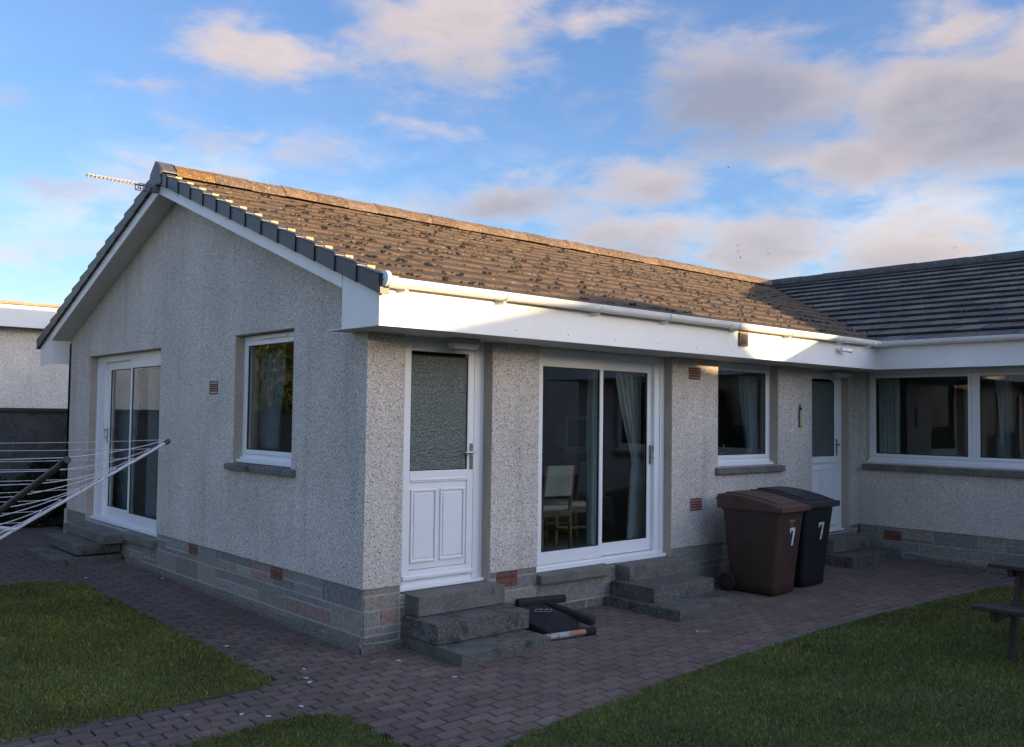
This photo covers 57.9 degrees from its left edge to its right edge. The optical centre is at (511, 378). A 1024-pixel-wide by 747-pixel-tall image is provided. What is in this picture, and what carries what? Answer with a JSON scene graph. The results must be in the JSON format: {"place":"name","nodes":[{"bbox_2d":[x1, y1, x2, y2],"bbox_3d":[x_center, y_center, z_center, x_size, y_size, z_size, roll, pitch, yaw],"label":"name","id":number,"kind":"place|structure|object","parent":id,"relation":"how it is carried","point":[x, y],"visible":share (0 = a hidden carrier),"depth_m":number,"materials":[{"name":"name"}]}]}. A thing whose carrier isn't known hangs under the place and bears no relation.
{"place":"outdoors","nodes":[
{"label":"outdoors","id":0,"kind":"place"},
{"bbox_2d":[0,408,67,525],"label":"garden wall","id":1,"kind":"structure","parent":0,"point":[27,428],"depth_m":14.82,"materials":[{"name":"grey concrete"}]},
{"bbox_2d":[6,522,858,739],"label":"ground","id":2,"kind":"structure","parent":0,"point":[60,524],"depth_m":14.71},
{"bbox_2d":[0,476,15,525],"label":"shrub","id":3,"kind":"object","parent":2,"relation":"on","point":[3,489],"visible":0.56,"depth_m":14.03,"materials":[{"name":"green plant"}]},
{"bbox_2d":[0,300,68,408],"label":"neighbouring building","id":4,"kind":"structure","parent":2,"relation":"on","point":[27,380],"depth_m":16.78,"materials":[{"name":"paint"}]},
{"bbox_2d":[10,456,64,527],"bbox_3d":[-7.309,1.812,14.401,0.913,1.212,0.835,3,-3,-41],"label":"shrub","id":5,"kind":"object","parent":2,"relation":"on","point":[43,520],"visible":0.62,"depth_m":14.27,"materials":[{"name":"green plant"}]},
{"bbox_2d":[25,161,1023,667],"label":"bungalow","id":6,"kind":"object","parent":2,"relation":"on","point":[387,495],"visible":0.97,"depth_m":10.11,"materials":[{"name":"grey paint"}]},
{"bbox_2d":[86,173,158,193],"bbox_3d":[-4.293,-2.164,10.229,0.792,0.100,0.110,3,-3,-41],"label":"tv aerial","id":7,"kind":"object","parent":6,"relation":"attached to","point":[155,187],"visible":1,"depth_m":10.30,"materials":[{"name":"silver metal"}]},
{"bbox_2d":[90,350,160,536],"bbox_3d":[-4.917,0.788,11.956,0.155,2.245,2.660,3,-3,-42],"label":"patio door","id":8,"kind":"structure","parent":6,"relation":"in","point":[103,511],"depth_m":12.58,"materials":[{"name":"white plastic"}]},
{"bbox_2d":[115,369,139,512],"bbox_3d":[-5.306,0.863,12.751,0.073,1.980,0.752,3,-3,-41],"label":"curtain","id":9,"kind":"object","parent":6,"relation":"hanging from","point":[124,383],"visible":0.61,"depth_m":12.80,"materials":[{"name":"grey fabric"}]},
{"bbox_2d":[145,367,160,518],"bbox_3d":[-4.641,0.840,11.971,0.072,1.980,0.403,3,-3,-41],"label":"curtain","id":10,"kind":"object","parent":6,"relation":"hanging from","point":[154,373],"visible":0.8,"depth_m":11.94,"materials":[{"name":"grey fabric"}]},
{"bbox_2d":[236,331,293,466],"bbox_3d":[-2.336,0.197,9.019,0.130,1.275,1.255,3,-3,-42],"label":"window","id":11,"kind":"structure","parent":6,"relation":"in","point":[256,456],"depth_m":9.31,"materials":[{"name":"white plastic"}]},
{"bbox_2d":[257,344,285,449],"bbox_3d":[-2.526,0.184,9.561,0.073,1.090,0.722,3,-3,-41],"label":"curtain","id":12,"kind":"object","parent":6,"relation":"hanging from","point":[272,366],"visible":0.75,"depth_m":9.45,"materials":[{"name":"grey fabric"}]},
{"bbox_2d":[400,336,484,591],"bbox_3d":[-0.618,0.708,8.214,0.972,2.235,0.147,3,-3,-42],"label":"door","id":13,"kind":"structure","parent":6,"relation":"in","point":[441,539],"depth_m":8.20,"materials":[{"name":"white plastic"}]},
{"bbox_2d":[446,337,480,349],"bbox_3d":[-0.429,-0.305,8.168,0.300,0.094,0.120,3,-3,-41],"label":"outdoor light","id":14,"kind":"object","parent":6,"relation":"attached to","point":[462,343],"visible":1,"depth_m":8.11,"materials":[{"name":"grey plastic"}]},
{"bbox_2d":[541,465,575,550],"bbox_3d":[0.363,1.405,10.120,0.440,0.933,0.526,3,-3,-38],"label":"dining chair","id":15,"kind":"object","parent":6,"relation":"on","point":[558,480],"visible":0.64,"depth_m":9.97,"materials":[{"name":"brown wood"}]},
{"bbox_2d":[543,462,585,546],"bbox_3d":[0.646,1.429,10.618,0.526,0.933,0.440,2,-2,-20],"label":"dining chair","id":16,"kind":"object","parent":6,"relation":"on","point":[578,506],"visible":0.42,"depth_m":10.68,"materials":[{"name":"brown wood"}]},
{"bbox_2d":[586,370,596,545],"bbox_3d":[0.854,0.860,9.812,0.163,1.950,0.072,3,-3,-41],"label":"curtain","id":17,"kind":"object","parent":6,"relation":"hanging from","point":[591,424],"visible":0.72,"depth_m":9.80,"materials":[{"name":"grey fabric"}]},
{"bbox_2d":[536,347,665,571],"bbox_3d":[0.908,0.819,9.599,2.000,2.185,0.155,3,-3,-42],"label":"patio door","id":18,"kind":"structure","parent":6,"relation":"in","point":[650,545],"depth_m":9.79,"materials":[{"name":"white plastic"}]},
{"bbox_2d":[615,372,643,538],"bbox_3d":[1.319,0.864,10.251,0.562,1.911,0.073,3,-3,-41],"label":"curtain","id":19,"kind":"object","parent":6,"relation":"hanging from","point":[629,389],"visible":0.91,"depth_m":10.26,"materials":[{"name":"grey fabric"}]},
{"bbox_2d":[738,332,747,346],"bbox_3d":[2.539,-0.431,10.145,0.150,0.150,0.034,3,-3,-41],"label":"vent cover","id":20,"kind":"object","parent":6,"relation":"attached to","point":[742,338],"visible":1,"depth_m":10.11,"materials":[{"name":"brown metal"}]},
{"bbox_2d":[718,362,773,465],"bbox_3d":[2.776,0.435,11.244,1.245,1.235,0.130,3,-3,-42],"label":"window","id":21,"kind":"structure","parent":6,"relation":"in","point":[762,458],"depth_m":11.47,"materials":[{"name":"white plastic"}]},
{"bbox_2d":[738,373,759,453],"bbox_3d":[3.006,0.450,11.720,0.482,1.021,0.073,3,-3,-41],"label":"curtain","id":22,"kind":"object","parent":6,"relation":"hanging from","point":[748,386],"visible":0.98,"depth_m":11.70,"materials":[{"name":"grey fabric"}]},
{"bbox_2d":[799,403,801,426],"bbox_3d":[3.704,0.471,11.881,0.056,0.311,0.024,3,-3,-41],"label":"thermometer","id":23,"kind":"object","parent":6,"relation":"attached to","point":[800,416],"visible":1,"depth_m":11.87,"materials":[{"name":"yellow plastic"}]},
{"bbox_2d":[812,369,843,531],"bbox_3d":[4.188,0.944,12.470,1.000,2.235,0.147,3,-3,-42],"label":"door","id":24,"kind":"structure","parent":6,"relation":"in","point":[826,396],"depth_m":12.55,"materials":[{"name":"white plastic"}]},
{"bbox_2d":[830,370,850,377],"bbox_3d":[4.434,-0.066,12.475,0.340,0.094,0.120,3,-3,-41],"label":"outdoor light","id":25,"kind":"object","parent":6,"relation":"attached to","point":[842,373],"visible":1,"depth_m":12.39,"materials":[{"name":"grey plastic"}]},
{"bbox_2d":[836,348,852,352],"bbox_3d":[4.125,-0.352,11.494,0.214,0.066,0.089,2,-3,-25],"label":"security camera","id":26,"kind":"object","parent":6,"relation":"attached to","point":[848,350],"visible":1,"depth_m":11.47,"materials":[{"name":"white plastic"}]},
{"bbox_2d":[878,379,900,453],"bbox_3d":[5.280,0.515,12.946,0.073,1.110,0.323,3,-3,-41],"label":"curtain","id":27,"kind":"object","parent":6,"relation":"hanging from","point":[889,415],"visible":0.93,"depth_m":12.94,"materials":[{"name":"grey fabric"}]},
{"bbox_2d":[868,368,1023,468],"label":"window","id":28,"kind":"structure","parent":6,"relation":"in","point":[974,458],"depth_m":11.91,"materials":[{"name":"white plastic"}]},
{"bbox_2d":[995,376,1011,457],"bbox_3d":[6.275,0.483,11.825,0.073,1.110,0.203,3,-3,-41],"label":"curtain","id":29,"kind":"object","parent":6,"relation":"hanging from","point":[1004,391],"visible":0.93,"depth_m":11.80,"materials":[{"name":"grey fabric"}]},
{"bbox_2d":[704,582,1002,665],"bbox_3d":[3.569,2.334,9.018,5.396,0.134,0.145,3,-3,-40],"label":"kerb edging","id":30,"kind":"object","parent":2,"relation":"on","point":[795,636],"visible":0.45,"depth_m":8.56,"materials":[{"name":"grey concrete"}]},
{"bbox_2d":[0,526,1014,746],"bbox_3d":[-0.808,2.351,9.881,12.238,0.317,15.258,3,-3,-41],"label":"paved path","id":31,"kind":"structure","parent":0,"point":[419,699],"depth_m":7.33,"materials":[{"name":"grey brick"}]},
{"bbox_2d":[515,594,596,639],"bbox_3d":[0.420,2.143,8.362,0.815,0.248,0.729,3,-3,-41],"label":"folding kneeler","id":32,"kind":"object","parent":31,"relation":"on","point":[551,617],"visible":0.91,"depth_m":8.31,"materials":[{"name":"black plastic"}]},
{"bbox_2d":[716,490,810,595],"bbox_3d":[2.741,1.789,10.160,0.838,1.075,0.628,-2,-3,45],"label":"wheelie bin","id":33,"kind":"object","parent":31,"relation":"on","point":[762,530],"visible":1,"depth_m":9.96,"materials":[{"name":"brown plastic"}]},
{"bbox_2d":[750,486,839,586],"bbox_3d":[3.225,1.804,10.643,0.628,1.075,0.838,3,-3,-40],"label":"wheelie bin","id":34,"kind":"object","parent":31,"relation":"on","point":[813,544],"visible":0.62,"depth_m":10.37,"materials":[{"name":"black plastic"}]},
{"bbox_2d":[0,580,1023,746],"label":"lawn","id":35,"kind":"structure","parent":0,"point":[532,739],"depth_m":6.48,"materials":[{"name":"green plant"}]},
{"bbox_2d":[0,439,170,539],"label":"rotary clothes dryer","id":36,"kind":"object","parent":35,"relation":"on","point":[46,475],"visible":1,"depth_m":3.72,"materials":[{"name":"silver metal"}]},
{"bbox_2d":[971,556,1023,660],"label":"picnic table","id":37,"kind":"object","parent":35,"relation":"on","point":[1013,567],"visible":0.99,"depth_m":7.53,"materials":[{"name":"wood"}]},
{"bbox_2d":[0,0,1023,304],"label":"sky","id":38,"kind":"structure","parent":0,"point":[849,134],"materials":[{"name":"blue"}]},
{"bbox_2d":[542,452,585,534],"bbox_3d":[0.683,1.447,11.811,0.560,0.995,0.680,3,-3,-41],"label":"cabinet","id":39,"kind":"object","parent":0,"point":[557,459],"visible":0.33,"depth_m":11.51,"materials":[{"name":"brown wood"}]},
{"bbox_2d":[555,416,586,452],"bbox_3d":[0.728,0.713,11.832,0.390,0.465,0.301,3,-3,-41],"label":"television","id":40,"kind":"object","parent":39,"relation":"on","point":[570,434],"visible":0.87,"depth_m":11.71,"materials":[{"name":"metal"}]}
]}

